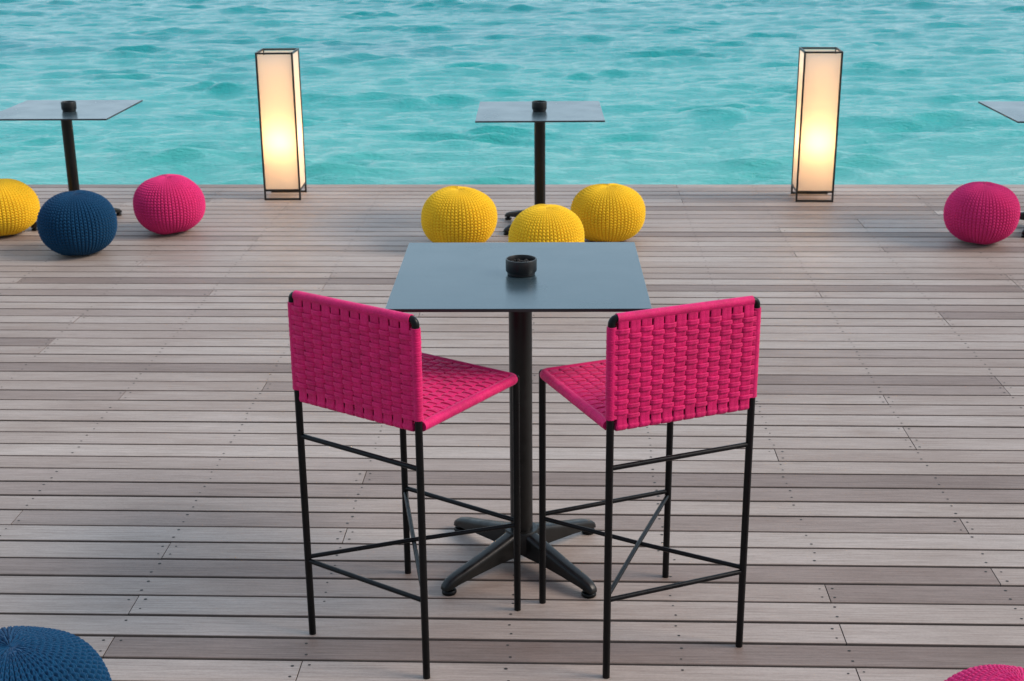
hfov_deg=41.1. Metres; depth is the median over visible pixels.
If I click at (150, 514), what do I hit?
deck
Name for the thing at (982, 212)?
knitted pouf
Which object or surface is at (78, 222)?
knitted pouf
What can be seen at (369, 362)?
bar stool
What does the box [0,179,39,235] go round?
knitted pouf
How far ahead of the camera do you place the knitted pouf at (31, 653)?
3.33 m
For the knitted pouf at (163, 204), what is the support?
on the deck
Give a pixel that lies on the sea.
(682, 92)
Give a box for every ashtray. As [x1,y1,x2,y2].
[61,101,76,111]
[506,255,536,277]
[532,100,546,111]
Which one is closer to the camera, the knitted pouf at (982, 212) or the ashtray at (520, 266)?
the ashtray at (520, 266)
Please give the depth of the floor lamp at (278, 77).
9.55 m
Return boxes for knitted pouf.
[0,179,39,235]
[0,625,111,680]
[37,190,116,255]
[133,174,205,234]
[421,186,496,242]
[508,204,584,241]
[570,183,645,241]
[943,181,1020,244]
[944,664,1023,680]
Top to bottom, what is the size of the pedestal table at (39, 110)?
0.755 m
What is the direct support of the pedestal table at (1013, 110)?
on the deck
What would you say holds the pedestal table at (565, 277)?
on the deck
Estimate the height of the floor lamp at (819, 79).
1.034 m
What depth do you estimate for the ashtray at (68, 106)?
8.73 m
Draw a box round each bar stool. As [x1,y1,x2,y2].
[288,290,520,679]
[539,296,760,678]
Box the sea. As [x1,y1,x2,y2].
[0,0,1023,184]
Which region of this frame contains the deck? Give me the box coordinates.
[0,184,1023,680]
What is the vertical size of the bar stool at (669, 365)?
1.069 m
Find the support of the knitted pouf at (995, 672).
on the deck
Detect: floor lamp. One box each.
[255,48,306,199]
[791,47,842,201]
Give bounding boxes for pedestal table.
[0,100,142,230]
[385,242,651,598]
[475,101,604,234]
[978,101,1023,237]
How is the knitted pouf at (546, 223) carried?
on the deck
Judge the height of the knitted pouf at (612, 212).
0.347 m
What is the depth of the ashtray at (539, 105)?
8.59 m
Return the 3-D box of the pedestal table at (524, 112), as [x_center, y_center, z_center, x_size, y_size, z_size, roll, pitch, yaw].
[0.179,-1.099,8.765,0.788,0.755,0.788,0,18,1]
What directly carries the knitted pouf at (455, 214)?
on the deck

